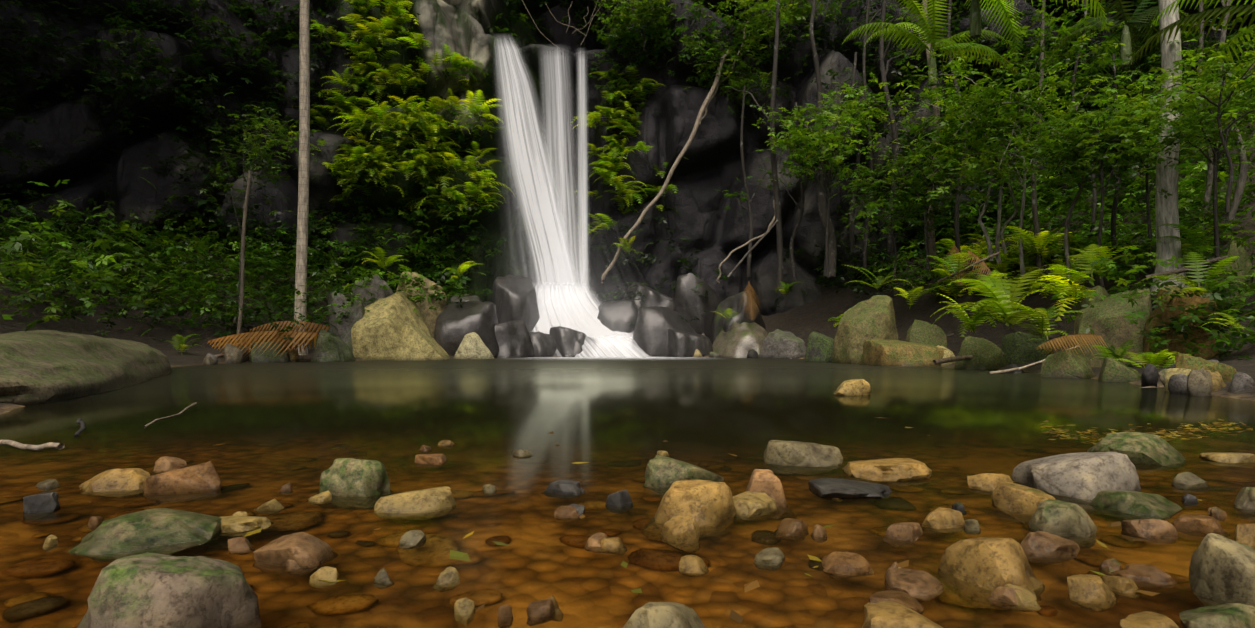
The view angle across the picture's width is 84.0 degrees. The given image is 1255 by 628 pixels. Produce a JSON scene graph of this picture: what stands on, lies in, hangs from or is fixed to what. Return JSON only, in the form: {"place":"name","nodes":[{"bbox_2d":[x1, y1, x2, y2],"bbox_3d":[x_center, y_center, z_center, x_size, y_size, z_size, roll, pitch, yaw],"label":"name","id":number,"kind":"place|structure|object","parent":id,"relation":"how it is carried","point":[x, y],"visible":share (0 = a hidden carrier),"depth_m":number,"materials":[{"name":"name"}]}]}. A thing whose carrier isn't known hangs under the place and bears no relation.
{"place":"outdoors","nodes":[
{"label":"outdoors","id":0,"kind":"place"},
{"bbox_2d":[0,0,1254,315],"bbox_3d":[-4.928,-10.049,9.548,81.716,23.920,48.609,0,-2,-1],"label":"cliff","id":1,"kind":"structure","parent":0,"point":[710,228],"depth_m":25.43,"materials":[{"name":"black stone"}]},
{"bbox_2d":[0,113,1254,414],"bbox_3d":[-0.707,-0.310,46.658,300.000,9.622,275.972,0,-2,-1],"label":"ground","id":2,"kind":"structure","parent":0,"point":[804,321],"depth_m":18.66,"materials":[{"name":"green plant"}]},
{"bbox_2d":[249,272,806,362],"bbox_3d":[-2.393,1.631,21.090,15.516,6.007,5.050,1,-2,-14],"label":"shore rocks","id":3,"kind":"object","parent":2,"relation":"on","point":[391,325],"visible":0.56,"depth_m":19.43,"materials":[{"name":"brown stone"}]},
{"bbox_2d":[434,273,767,357],"bbox_3d":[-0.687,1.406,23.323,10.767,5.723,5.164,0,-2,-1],"label":"wet rocks","id":4,"kind":"object","parent":2,"relation":"on","point":[740,334],"visible":0.31,"depth_m":22.54,"materials":[{"name":"grey stone"}]},
{"bbox_2d":[482,34,714,360],"bbox_3d":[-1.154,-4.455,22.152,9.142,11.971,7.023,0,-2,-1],"label":"waterfall","id":5,"kind":"structure","parent":4,"relation":"on","point":[565,298],"depth_m":25.07,"materials":[{"name":"white liquid"}]},
{"bbox_2d":[0,357,1254,627],"bbox_3d":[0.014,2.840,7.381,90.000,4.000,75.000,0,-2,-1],"label":"water pool","id":6,"kind":"structure","parent":2,"relation":"on","point":[258,433],"depth_m":2.89,"materials":[{"name":"brown liquid"}]},
{"bbox_2d":[0,0,1254,622],"bbox_3d":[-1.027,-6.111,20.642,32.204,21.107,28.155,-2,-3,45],"label":"foliage","id":7,"kind":"object","parent":2,"relation":"on","point":[1122,118],"visible":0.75,"depth_m":20.23,"materials":[{"name":"green plant"}]},
{"bbox_2d":[0,240,1254,627],"bbox_3d":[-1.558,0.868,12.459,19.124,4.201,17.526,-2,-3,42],"label":"rocks","id":8,"kind":"object","parent":2,"relation":"on","point":[140,590],"visible":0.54,"depth_m":2.29,"materials":[{"name":"grey stone"}]},
{"bbox_2d":[0,0,1254,450],"bbox_3d":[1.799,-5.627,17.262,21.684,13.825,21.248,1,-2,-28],"label":"tree trunks","id":9,"kind":"object","parent":2,"relation":"on","point":[1166,212],"visible":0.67,"depth_m":18.68,"materials":[{"name":"brown plant"}]},
{"bbox_2d":[164,0,1254,369],"bbox_3d":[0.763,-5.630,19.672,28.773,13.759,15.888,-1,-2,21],"label":"ferns","id":10,"kind":"object","parent":2,"relation":"on","point":[1002,298],"visible":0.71,"depth_m":19.95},
{"bbox_2d":[203,333,1254,396],"bbox_3d":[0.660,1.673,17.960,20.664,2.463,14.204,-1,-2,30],"label":"shore stones","id":11,"kind":"object","parent":2,"relation":"on","point":[1188,382],"visible":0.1,"depth_m":7.82,"materials":[{"name":"grey stone"}]}
]}

